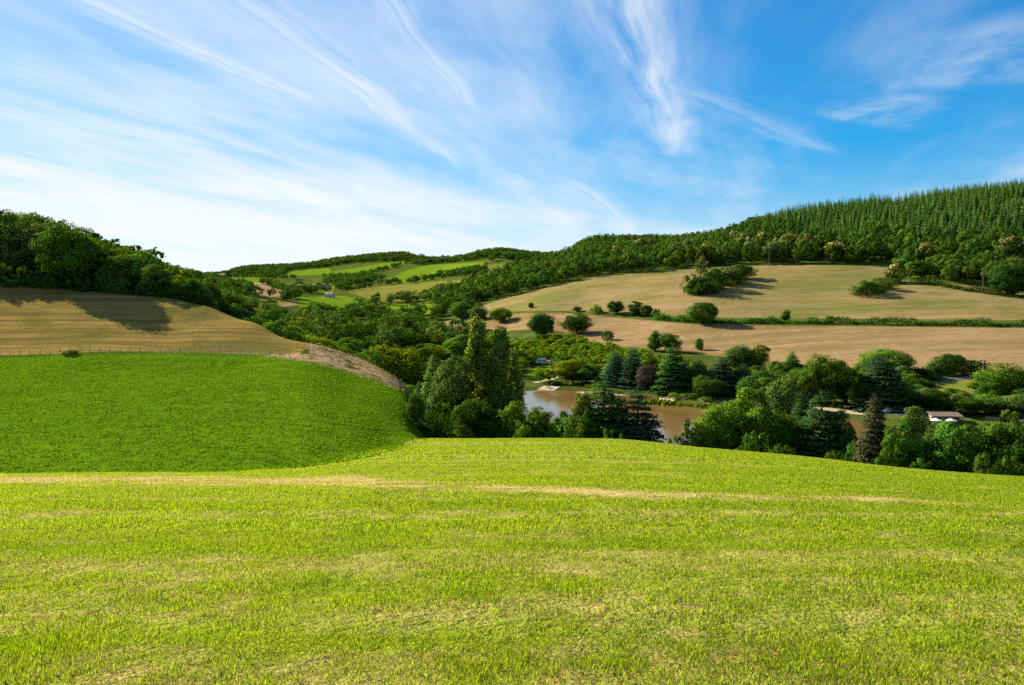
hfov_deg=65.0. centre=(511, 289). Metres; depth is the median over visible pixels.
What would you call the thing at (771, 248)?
chestnut tree
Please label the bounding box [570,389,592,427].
broadleaf tree
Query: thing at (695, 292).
bush
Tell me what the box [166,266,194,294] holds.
broadleaf tree
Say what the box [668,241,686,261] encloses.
chestnut tree
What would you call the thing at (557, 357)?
young tree
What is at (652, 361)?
broadleaf tree
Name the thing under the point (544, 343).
young tree
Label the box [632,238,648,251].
chestnut tree
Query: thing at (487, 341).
broadleaf tree
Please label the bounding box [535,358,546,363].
caravan
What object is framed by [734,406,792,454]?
broadleaf tree
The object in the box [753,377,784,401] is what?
broadleaf tree
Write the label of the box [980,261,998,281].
woodland tree
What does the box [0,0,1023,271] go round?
sky
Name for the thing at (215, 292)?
broadleaf tree
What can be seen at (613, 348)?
young tree
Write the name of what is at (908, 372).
broadleaf tree
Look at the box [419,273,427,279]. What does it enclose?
hedgerow tree
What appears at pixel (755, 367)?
broadleaf tree
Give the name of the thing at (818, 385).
broadleaf tree
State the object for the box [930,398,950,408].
shrub
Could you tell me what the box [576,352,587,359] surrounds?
young tree
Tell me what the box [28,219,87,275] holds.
broadleaf tree
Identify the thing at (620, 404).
fir tree
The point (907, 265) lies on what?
woodland tree
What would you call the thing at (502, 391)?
poplar tree
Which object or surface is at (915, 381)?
broadleaf tree
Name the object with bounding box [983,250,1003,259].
woodland tree
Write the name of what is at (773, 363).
broadleaf tree
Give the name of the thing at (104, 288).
shrub
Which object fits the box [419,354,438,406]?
fir tree
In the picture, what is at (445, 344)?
broadleaf tree
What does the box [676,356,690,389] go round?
cedar tree
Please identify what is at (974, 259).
woodland tree
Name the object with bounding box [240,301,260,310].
hedgerow tree
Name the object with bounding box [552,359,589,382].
broadleaf tree
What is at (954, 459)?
broadleaf tree
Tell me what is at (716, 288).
bush
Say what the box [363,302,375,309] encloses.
hedgerow tree
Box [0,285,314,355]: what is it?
stubble field
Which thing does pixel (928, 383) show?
broadleaf tree
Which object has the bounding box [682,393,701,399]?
shrub
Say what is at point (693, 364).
broadleaf tree
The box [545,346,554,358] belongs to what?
young tree
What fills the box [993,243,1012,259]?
woodland tree
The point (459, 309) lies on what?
broadleaf tree
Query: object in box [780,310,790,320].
broadleaf tree
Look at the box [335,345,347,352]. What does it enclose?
broadleaf tree
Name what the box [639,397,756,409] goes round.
reeds
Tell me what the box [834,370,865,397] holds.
broadleaf tree
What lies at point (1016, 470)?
shrub
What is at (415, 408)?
round tree
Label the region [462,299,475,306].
hedgerow tree
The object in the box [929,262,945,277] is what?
woodland tree
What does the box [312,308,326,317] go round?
hedgerow tree
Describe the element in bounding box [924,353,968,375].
broadleaf tree
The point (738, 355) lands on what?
broadleaf tree
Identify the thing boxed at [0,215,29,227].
broadleaf tree
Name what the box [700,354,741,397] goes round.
cedar tree
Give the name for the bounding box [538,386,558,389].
beach
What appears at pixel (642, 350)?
young tree
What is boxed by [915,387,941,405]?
broadleaf tree
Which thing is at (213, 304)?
broadleaf tree
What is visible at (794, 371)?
broadleaf tree
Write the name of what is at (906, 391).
broadleaf tree
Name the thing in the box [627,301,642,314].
broadleaf tree
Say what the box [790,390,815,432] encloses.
fir tree
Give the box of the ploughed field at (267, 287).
[253,283,297,306]
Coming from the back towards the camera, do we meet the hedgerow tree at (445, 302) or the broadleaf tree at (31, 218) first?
the hedgerow tree at (445, 302)
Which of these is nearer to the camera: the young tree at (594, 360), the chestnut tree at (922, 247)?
the young tree at (594, 360)
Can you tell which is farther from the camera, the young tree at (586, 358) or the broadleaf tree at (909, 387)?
the young tree at (586, 358)
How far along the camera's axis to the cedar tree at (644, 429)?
148.33 m
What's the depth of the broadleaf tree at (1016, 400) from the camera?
219.31 m
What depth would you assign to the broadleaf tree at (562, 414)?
149.48 m
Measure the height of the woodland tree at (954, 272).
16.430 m
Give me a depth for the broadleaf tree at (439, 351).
327.28 m
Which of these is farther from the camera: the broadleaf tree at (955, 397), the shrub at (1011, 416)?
the broadleaf tree at (955, 397)
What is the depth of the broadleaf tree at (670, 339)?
403.61 m
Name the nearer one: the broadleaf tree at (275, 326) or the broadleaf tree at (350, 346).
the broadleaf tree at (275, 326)
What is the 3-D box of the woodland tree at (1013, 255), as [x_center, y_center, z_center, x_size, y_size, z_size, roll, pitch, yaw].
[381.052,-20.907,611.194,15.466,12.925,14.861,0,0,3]
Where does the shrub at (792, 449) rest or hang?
on the terrain at (973, 419)
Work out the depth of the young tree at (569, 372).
301.11 m
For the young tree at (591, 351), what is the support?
on the terrain at (973, 419)
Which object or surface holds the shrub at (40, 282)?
on the stubble field at (37, 319)
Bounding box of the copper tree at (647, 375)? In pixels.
[636,365,663,391]
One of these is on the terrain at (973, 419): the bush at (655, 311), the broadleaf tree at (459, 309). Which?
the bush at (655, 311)
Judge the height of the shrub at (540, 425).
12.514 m
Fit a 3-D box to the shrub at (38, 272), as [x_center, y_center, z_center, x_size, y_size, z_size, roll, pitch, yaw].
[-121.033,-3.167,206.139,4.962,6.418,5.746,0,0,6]
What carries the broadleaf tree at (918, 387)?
on the terrain at (973, 419)
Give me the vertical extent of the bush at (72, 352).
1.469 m
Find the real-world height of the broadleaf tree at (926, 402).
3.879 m
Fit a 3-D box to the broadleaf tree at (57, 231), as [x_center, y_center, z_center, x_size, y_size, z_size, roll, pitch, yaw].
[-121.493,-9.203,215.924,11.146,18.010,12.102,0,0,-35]
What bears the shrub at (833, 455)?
on the terrain at (973, 419)
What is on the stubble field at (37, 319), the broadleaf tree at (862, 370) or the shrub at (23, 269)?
the shrub at (23, 269)
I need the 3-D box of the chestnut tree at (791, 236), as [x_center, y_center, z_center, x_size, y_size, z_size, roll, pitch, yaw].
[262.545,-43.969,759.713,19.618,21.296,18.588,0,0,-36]
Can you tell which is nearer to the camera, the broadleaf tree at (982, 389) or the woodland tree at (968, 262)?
the broadleaf tree at (982, 389)
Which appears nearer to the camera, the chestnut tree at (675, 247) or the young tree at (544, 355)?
the young tree at (544, 355)
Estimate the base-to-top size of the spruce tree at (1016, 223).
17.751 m
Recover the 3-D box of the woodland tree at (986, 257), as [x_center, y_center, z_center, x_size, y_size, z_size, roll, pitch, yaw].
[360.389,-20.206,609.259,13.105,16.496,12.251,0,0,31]
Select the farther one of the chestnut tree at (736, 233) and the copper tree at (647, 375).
the chestnut tree at (736, 233)
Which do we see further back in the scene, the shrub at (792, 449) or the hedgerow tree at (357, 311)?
the hedgerow tree at (357, 311)
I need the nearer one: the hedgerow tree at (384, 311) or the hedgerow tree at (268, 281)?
the hedgerow tree at (384, 311)
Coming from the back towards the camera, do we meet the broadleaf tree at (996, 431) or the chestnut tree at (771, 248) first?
the chestnut tree at (771, 248)
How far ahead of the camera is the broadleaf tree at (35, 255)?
217.08 m
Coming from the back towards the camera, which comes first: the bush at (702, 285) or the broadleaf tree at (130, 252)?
the bush at (702, 285)
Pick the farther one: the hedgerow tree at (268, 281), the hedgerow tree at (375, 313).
the hedgerow tree at (268, 281)
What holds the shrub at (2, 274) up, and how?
on the stubble field at (37, 319)
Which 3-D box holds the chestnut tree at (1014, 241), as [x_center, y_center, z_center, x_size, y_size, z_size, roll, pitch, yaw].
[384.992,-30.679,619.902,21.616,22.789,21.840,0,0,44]
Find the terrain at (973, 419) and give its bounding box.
[0,196,1023,437]
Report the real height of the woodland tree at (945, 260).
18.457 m
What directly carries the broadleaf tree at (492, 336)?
on the terrain at (973, 419)
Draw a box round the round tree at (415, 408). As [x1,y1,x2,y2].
[404,393,426,429]
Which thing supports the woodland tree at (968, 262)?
on the terrain at (973, 419)
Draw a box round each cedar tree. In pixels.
[594,350,626,387]
[612,350,648,389]
[613,381,666,442]
[649,343,691,396]
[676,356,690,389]
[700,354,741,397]
[839,353,916,413]
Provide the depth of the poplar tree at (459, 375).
179.74 m
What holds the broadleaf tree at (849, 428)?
on the terrain at (973, 419)
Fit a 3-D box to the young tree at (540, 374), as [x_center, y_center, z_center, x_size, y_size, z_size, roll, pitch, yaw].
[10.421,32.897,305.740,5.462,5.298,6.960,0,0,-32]
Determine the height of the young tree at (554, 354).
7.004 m
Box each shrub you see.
[0,262,13,284]
[0,263,8,281]
[0,274,24,287]
[12,266,35,286]
[24,276,39,287]
[27,275,47,287]
[29,265,46,284]
[39,265,63,286]
[74,280,96,291]
[90,270,107,291]
[98,279,117,292]
[107,272,118,290]
[114,274,132,293]
[120,279,136,293]
[134,281,148,294]
[137,274,159,295]
[146,281,162,296]
[159,284,171,297]
[165,285,188,300]
[413,405,443,437]
[426,401,459,437]
[512,421,525,437]
[518,411,541,437]
[525,417,552,437]
[542,416,573,437]
[550,381,562,385]
[563,414,585,437]
[603,428,613,438]
[667,435,687,445]
[668,393,686,399]
[681,417,704,446]
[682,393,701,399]
[701,397,715,401]
[734,437,757,451]
[741,430,771,452]
[767,444,796,454]
[825,451,844,460]
[840,440,858,461]
[874,445,896,466]
[909,457,932,469]
[923,371,942,380]
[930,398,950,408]
[961,370,975,375]
[972,452,1006,474]
[995,455,1023,475]
[999,409,1018,421]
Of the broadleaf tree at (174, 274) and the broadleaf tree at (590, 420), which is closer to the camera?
the broadleaf tree at (590, 420)
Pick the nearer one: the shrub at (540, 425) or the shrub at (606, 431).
the shrub at (606, 431)
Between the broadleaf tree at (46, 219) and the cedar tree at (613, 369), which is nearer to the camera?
the broadleaf tree at (46, 219)
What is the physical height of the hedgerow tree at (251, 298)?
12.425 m
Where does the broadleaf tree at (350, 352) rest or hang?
on the terrain at (973, 419)
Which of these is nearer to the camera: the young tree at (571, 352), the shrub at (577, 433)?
the shrub at (577, 433)
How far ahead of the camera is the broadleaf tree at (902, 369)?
275.50 m
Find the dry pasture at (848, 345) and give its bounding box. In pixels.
[443,312,1023,373]
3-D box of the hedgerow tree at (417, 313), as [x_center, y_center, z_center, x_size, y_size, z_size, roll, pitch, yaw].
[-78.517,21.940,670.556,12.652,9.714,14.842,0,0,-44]
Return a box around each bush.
[62,350,80,355]
[588,304,602,312]
[601,330,613,340]
[651,309,659,315]
[679,272,700,293]
[683,283,705,295]
[689,273,711,294]
[700,279,722,292]
[716,274,736,289]
[725,272,750,283]
[824,316,834,324]
[849,280,881,296]
[865,283,888,293]
[872,277,898,290]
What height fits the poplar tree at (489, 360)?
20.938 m
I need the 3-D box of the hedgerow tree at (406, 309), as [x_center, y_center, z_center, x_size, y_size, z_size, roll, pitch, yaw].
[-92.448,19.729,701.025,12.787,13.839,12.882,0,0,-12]
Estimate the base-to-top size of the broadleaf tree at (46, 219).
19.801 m
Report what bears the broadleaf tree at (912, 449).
on the terrain at (973, 419)
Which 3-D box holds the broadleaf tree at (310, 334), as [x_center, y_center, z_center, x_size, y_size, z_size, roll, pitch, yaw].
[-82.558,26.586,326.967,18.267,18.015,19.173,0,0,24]
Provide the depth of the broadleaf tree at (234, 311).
280.33 m
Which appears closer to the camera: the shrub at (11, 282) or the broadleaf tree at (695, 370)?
the shrub at (11, 282)
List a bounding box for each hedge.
[649,312,833,324]
[831,316,1023,326]
[881,276,1023,298]
[909,359,996,378]
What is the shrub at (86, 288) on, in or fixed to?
on the stubble field at (37, 319)
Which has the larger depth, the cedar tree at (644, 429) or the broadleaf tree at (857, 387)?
the broadleaf tree at (857, 387)
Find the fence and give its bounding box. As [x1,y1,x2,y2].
[0,346,289,357]
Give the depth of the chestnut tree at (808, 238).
733.28 m
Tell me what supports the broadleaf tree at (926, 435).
on the terrain at (973, 419)
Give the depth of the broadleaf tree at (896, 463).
126.96 m
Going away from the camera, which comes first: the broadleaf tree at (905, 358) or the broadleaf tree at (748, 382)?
the broadleaf tree at (748, 382)
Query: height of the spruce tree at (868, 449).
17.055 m
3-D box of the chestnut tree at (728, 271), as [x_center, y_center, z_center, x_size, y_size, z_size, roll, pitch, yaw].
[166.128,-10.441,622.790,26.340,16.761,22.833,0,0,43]
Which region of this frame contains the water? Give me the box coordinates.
[522,390,967,444]
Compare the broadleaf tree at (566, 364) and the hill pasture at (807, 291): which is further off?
the hill pasture at (807, 291)
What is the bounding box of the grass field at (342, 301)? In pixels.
[232,261,554,435]
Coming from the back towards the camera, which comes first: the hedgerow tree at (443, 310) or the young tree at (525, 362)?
the hedgerow tree at (443, 310)
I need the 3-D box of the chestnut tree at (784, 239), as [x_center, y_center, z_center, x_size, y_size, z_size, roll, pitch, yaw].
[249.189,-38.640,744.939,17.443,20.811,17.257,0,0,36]
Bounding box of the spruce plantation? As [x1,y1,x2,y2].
[722,178,1023,243]
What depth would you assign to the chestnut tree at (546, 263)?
796.49 m
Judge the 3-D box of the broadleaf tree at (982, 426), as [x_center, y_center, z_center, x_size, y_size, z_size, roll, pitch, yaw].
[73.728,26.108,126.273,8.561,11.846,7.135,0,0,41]
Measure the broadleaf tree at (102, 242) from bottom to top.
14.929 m
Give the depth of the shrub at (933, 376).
280.85 m
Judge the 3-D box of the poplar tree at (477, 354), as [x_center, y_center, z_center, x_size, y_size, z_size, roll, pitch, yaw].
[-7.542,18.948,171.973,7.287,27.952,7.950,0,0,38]
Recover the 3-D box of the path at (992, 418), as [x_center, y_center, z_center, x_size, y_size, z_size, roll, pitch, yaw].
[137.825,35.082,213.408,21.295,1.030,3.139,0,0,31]
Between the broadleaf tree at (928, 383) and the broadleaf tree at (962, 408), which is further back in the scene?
the broadleaf tree at (928, 383)
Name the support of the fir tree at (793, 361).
on the terrain at (973, 419)
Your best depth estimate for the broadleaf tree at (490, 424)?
146.18 m
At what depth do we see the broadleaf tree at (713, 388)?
253.57 m
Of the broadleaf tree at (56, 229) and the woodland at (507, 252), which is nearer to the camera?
the broadleaf tree at (56, 229)
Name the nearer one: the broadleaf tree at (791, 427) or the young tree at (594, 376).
the broadleaf tree at (791, 427)
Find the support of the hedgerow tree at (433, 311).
on the terrain at (973, 419)
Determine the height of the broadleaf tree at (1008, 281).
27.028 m
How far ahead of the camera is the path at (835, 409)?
236.83 m
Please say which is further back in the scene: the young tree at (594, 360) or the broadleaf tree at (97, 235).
the young tree at (594, 360)
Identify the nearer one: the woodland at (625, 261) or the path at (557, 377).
the path at (557, 377)
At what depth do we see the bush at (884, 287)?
555.96 m
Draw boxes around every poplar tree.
[453,356,472,429]
[463,314,493,415]
[481,349,498,404]
[485,325,516,433]
[503,345,527,427]
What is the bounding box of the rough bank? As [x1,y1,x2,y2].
[266,345,409,393]
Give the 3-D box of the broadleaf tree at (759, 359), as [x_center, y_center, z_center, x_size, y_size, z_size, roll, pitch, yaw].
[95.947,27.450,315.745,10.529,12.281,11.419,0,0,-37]
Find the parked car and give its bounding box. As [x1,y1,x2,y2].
[880,407,893,412]
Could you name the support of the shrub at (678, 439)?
on the terrain at (973, 419)
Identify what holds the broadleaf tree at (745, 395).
on the terrain at (973, 419)
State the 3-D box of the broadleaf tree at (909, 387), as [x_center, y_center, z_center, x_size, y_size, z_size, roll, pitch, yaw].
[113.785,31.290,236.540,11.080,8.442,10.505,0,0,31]
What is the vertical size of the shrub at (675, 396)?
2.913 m
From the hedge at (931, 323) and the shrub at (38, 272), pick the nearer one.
the shrub at (38, 272)
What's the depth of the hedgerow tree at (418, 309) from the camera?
683.73 m
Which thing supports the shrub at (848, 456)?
on the terrain at (973, 419)
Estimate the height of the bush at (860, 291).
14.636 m
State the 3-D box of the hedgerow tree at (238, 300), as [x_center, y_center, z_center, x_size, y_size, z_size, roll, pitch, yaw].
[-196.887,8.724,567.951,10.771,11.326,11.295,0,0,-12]
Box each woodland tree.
[904,262,916,277]
[910,260,931,277]
[915,260,931,274]
[925,253,946,270]
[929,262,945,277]
[939,254,954,269]
[940,266,959,279]
[941,263,959,281]
[945,258,965,269]
[947,252,969,263]
[955,256,974,277]
[961,261,981,281]
[967,259,990,278]
[971,255,987,273]
[979,253,995,263]
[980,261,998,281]
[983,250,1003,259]
[985,260,1005,271]
[986,260,1006,264]
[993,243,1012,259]
[1003,254,1023,263]
[1006,257,1022,263]
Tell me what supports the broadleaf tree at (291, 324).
on the terrain at (973, 419)
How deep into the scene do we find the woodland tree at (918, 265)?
616.56 m
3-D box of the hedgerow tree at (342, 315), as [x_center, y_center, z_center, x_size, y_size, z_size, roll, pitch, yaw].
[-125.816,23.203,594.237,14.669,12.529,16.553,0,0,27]
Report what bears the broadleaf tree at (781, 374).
on the terrain at (973, 419)
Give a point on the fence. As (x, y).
(179, 349)
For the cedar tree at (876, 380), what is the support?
on the terrain at (973, 419)
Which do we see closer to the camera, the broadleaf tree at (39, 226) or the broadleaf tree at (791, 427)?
the broadleaf tree at (791, 427)
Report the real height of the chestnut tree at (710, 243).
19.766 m
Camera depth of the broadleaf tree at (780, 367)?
290.36 m
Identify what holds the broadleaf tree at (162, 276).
on the terrain at (973, 419)
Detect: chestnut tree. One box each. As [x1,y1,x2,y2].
[539,260,553,276]
[611,246,624,254]
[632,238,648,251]
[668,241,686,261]
[683,238,694,244]
[690,245,707,261]
[694,256,711,274]
[700,242,715,261]
[713,266,741,284]
[729,230,742,241]
[735,233,746,253]
[744,236,758,257]
[757,231,771,240]
[762,242,778,263]
[772,237,788,258]
[781,233,801,251]
[795,234,818,253]
[824,241,844,261]
[883,263,908,280]
[915,242,935,260]
[994,235,1023,258]
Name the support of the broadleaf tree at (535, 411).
on the terrain at (973, 419)
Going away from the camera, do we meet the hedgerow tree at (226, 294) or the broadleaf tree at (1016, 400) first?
the broadleaf tree at (1016, 400)
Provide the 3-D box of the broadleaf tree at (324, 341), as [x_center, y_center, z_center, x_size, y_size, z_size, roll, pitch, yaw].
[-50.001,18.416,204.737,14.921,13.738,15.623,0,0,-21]
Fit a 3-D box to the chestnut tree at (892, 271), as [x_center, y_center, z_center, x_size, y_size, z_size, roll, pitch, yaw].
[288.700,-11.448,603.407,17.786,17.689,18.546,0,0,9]
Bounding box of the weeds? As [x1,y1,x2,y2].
[270,342,410,393]
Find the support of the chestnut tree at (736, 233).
on the terrain at (973, 419)
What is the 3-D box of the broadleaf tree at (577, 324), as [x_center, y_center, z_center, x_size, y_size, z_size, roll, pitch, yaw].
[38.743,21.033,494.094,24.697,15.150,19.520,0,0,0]
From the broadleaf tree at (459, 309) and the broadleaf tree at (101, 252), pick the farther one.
the broadleaf tree at (459, 309)
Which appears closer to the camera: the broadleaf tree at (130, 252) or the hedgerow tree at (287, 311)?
the broadleaf tree at (130, 252)
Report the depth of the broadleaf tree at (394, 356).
269.60 m
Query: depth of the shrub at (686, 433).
140.98 m
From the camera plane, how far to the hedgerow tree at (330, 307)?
666.17 m
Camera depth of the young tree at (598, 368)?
312.38 m
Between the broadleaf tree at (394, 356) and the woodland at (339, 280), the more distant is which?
the woodland at (339, 280)
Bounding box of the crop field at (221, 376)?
[0,353,425,473]
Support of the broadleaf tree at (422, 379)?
on the terrain at (973, 419)
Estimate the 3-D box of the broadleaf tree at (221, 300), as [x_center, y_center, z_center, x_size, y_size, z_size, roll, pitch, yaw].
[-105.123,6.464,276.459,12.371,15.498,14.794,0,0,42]
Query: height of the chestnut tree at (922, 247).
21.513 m
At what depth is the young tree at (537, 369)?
312.72 m
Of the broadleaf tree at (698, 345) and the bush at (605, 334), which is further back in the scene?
the bush at (605, 334)
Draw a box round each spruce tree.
[852,391,889,465]
[1012,212,1017,227]
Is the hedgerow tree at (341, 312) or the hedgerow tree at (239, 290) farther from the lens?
the hedgerow tree at (239, 290)
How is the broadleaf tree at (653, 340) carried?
on the terrain at (973, 419)
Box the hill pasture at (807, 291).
[453,264,1023,319]
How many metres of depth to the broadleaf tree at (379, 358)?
210.78 m
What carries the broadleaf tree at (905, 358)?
on the terrain at (973, 419)
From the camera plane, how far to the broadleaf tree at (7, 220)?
222.18 m
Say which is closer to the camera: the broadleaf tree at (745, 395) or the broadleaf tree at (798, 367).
the broadleaf tree at (745, 395)
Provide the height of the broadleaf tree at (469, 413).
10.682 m
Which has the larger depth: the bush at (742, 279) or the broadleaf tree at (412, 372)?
the bush at (742, 279)
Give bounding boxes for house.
[325,291,334,297]
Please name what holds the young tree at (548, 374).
on the terrain at (973, 419)
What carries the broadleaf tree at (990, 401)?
on the terrain at (973, 419)
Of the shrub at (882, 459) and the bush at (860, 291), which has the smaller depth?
the shrub at (882, 459)
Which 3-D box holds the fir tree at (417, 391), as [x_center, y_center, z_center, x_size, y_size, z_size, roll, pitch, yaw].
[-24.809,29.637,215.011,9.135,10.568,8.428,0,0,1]
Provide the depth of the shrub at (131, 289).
203.33 m
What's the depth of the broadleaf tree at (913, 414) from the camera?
148.91 m
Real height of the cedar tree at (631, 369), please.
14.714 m
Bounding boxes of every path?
[531,360,560,382]
[538,389,920,415]
[985,416,1022,421]
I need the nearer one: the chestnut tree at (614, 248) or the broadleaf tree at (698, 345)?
the broadleaf tree at (698, 345)
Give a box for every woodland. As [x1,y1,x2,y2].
[1,215,205,278]
[202,254,520,312]
[207,247,553,273]
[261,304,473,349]
[431,213,1023,301]
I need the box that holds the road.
[929,376,985,382]
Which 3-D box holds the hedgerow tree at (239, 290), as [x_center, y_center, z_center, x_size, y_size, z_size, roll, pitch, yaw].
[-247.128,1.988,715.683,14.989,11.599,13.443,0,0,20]
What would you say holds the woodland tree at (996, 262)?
on the terrain at (973, 419)
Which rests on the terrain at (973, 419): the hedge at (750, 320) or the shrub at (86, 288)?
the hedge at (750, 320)
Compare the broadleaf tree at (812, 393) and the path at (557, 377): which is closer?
the broadleaf tree at (812, 393)
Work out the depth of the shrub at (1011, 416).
213.54 m
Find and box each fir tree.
[413,381,422,397]
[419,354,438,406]
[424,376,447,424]
[581,375,631,438]
[607,390,631,425]
[777,351,802,371]
[787,392,857,460]
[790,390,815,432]
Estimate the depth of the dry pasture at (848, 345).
411.06 m
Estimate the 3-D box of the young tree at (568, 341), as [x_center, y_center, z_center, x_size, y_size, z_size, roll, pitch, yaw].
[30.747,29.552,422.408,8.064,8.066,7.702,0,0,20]
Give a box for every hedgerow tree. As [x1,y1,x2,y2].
[221,292,237,303]
[223,290,234,296]
[225,294,240,304]
[228,286,242,293]
[240,295,260,307]
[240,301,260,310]
[261,299,277,311]
[264,278,273,284]
[270,305,288,313]
[286,312,303,316]
[298,306,312,311]
[308,301,324,312]
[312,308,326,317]
[320,304,336,314]
[323,310,337,319]
[330,308,352,316]
[330,313,349,321]
[336,316,357,322]
[338,310,354,317]
[340,304,353,310]
[349,305,364,317]
[359,302,370,315]
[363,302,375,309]
[364,310,382,322]
[381,308,394,315]
[386,295,396,304]
[399,305,412,313]
[412,306,422,315]
[412,310,425,319]
[417,303,428,313]
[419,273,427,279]
[428,305,442,316]
[429,305,446,315]
[439,301,450,310]
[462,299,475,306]
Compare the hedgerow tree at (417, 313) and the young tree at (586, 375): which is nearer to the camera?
the young tree at (586, 375)
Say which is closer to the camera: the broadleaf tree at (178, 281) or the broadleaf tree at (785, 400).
the broadleaf tree at (785, 400)
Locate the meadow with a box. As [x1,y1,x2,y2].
[0,438,1023,684]
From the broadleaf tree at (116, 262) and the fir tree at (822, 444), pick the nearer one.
the fir tree at (822, 444)
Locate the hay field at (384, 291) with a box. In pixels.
[242,263,975,392]
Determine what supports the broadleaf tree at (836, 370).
on the terrain at (973, 419)
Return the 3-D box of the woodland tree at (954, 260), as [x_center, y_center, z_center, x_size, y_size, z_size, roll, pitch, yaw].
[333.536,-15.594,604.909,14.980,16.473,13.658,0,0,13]
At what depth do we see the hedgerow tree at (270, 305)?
618.13 m
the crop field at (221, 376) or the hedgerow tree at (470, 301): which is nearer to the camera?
the crop field at (221, 376)
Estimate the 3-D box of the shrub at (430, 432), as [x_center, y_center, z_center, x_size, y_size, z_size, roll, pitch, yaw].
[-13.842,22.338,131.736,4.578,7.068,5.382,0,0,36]
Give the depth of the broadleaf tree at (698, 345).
405.99 m
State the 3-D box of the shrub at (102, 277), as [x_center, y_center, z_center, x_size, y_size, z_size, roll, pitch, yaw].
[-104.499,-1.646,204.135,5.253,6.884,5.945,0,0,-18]
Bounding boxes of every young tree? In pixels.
[516,359,529,365]
[519,343,529,350]
[520,353,533,362]
[529,354,538,364]
[532,370,543,382]
[534,367,546,377]
[536,349,550,358]
[538,341,547,346]
[543,368,557,383]
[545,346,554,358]
[548,335,558,341]
[549,343,562,351]
[549,359,560,369]
[550,352,560,360]
[555,354,564,363]
[557,347,567,352]
[560,369,572,383]
[564,339,575,346]
[564,355,573,360]
[568,346,577,356]
[570,367,592,384]
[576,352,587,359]
[578,343,588,350]
[580,356,593,361]
[581,372,597,382]
[587,349,596,356]
[587,357,601,363]
[588,352,602,357]
[592,363,602,372]
[597,345,608,351]
[607,344,621,352]
[638,348,650,353]
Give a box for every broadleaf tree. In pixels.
[0,209,23,259]
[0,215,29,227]
[0,224,41,275]
[1,222,54,266]
[14,213,46,273]
[17,211,49,217]
[24,229,51,267]
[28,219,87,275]
[34,230,104,280]
[37,216,58,225]
[38,223,71,264]
[74,226,101,240]
[86,246,107,277]
[88,237,111,257]
[93,254,141,281]
[105,248,133,257]
[116,247,134,254]
[125,250,167,293]
[139,264,172,295]
[164,275,189,298]
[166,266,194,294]
[169,272,184,282]
[179,278,214,305]
[193,278,227,312]
[198,287,218,309]
[213,289,227,312]
[224,302,255,321]
[244,317,271,325]
[254,312,269,319]
[262,318,305,341]
[280,322,299,329]
[283,325,307,335]
[294,335,341,351]
[305,333,327,338]
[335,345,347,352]
[336,337,363,354]
[341,343,359,353]
[341,349,360,356]
[354,349,384,368]
[360,344,410,376]
[382,349,425,388]
[406,385,420,393]
[410,343,438,362]
[410,346,439,372]
[412,372,428,385]
[418,362,443,380]
[425,343,447,361]
[426,354,475,431]
[440,340,467,360]
[440,352,460,364]
[442,337,465,349]
[445,334,494,362]
[449,398,493,437]
[450,301,472,318]
[466,306,488,318]
[471,406,508,437]
[487,333,510,350]
[488,307,512,321]
[492,400,528,437]
[526,312,555,335]
[527,406,549,431]
[539,411,562,437]
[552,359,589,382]
[556,312,594,332]
[556,410,575,435]
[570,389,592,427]
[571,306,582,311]
[574,364,600,382]
[575,408,608,437]
[607,301,625,313]
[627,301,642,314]
[638,305,653,315]
[639,354,657,367]
[646,331,663,350]
[659,332,682,351]
[682,357,709,394]
[685,301,718,324]
[688,360,706,370]
[690,418,724,448]
[691,375,712,397]
[691,403,751,449]
[694,338,703,349]
[695,379,730,398]
[702,267,725,286]
[722,386,773,425]
[723,344,754,368]
[725,407,760,445]
[727,363,751,396]
[733,264,758,277]
[734,371,773,399]
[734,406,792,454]
[742,344,770,367]
[749,365,768,373]
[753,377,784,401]
[763,413,809,454]
[765,375,812,424]
[769,361,779,372]
[769,361,792,374]
[772,371,791,380]
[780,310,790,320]
[782,367,809,387]
[793,364,804,369]
[794,368,831,403]
[801,352,859,406]
[804,382,821,400]
[832,409,859,453]
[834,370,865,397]
[845,383,878,407]
[851,362,866,372]
[857,348,917,368]
[859,367,872,372]
[860,361,878,370]
[877,434,908,467]
[883,358,904,377]
[883,418,932,467]
[887,388,913,406]
[888,370,904,379]
[891,406,934,442]
[892,382,919,405]
[894,366,913,378]
[897,373,924,384]
[903,370,920,378]
[907,378,935,387]
[912,384,930,392]
[913,394,941,406]
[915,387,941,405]
[920,425,946,470]
[922,419,958,453]
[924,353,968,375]
[924,419,989,472]
[936,388,967,400]
[943,391,973,405]
[944,397,989,415]
[964,420,1008,472]
[965,362,1023,394]
[966,394,1013,413]
[972,382,1010,403]
[976,422,1023,474]
[984,390,1003,411]
[985,263,1023,294]
[992,394,1023,416]
[994,419,1023,475]
[1010,388,1023,410]
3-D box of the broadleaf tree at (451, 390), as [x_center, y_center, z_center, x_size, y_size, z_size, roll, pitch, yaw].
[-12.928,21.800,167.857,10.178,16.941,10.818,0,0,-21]
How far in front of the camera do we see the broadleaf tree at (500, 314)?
583.95 m
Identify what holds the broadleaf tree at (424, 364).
on the terrain at (973, 419)

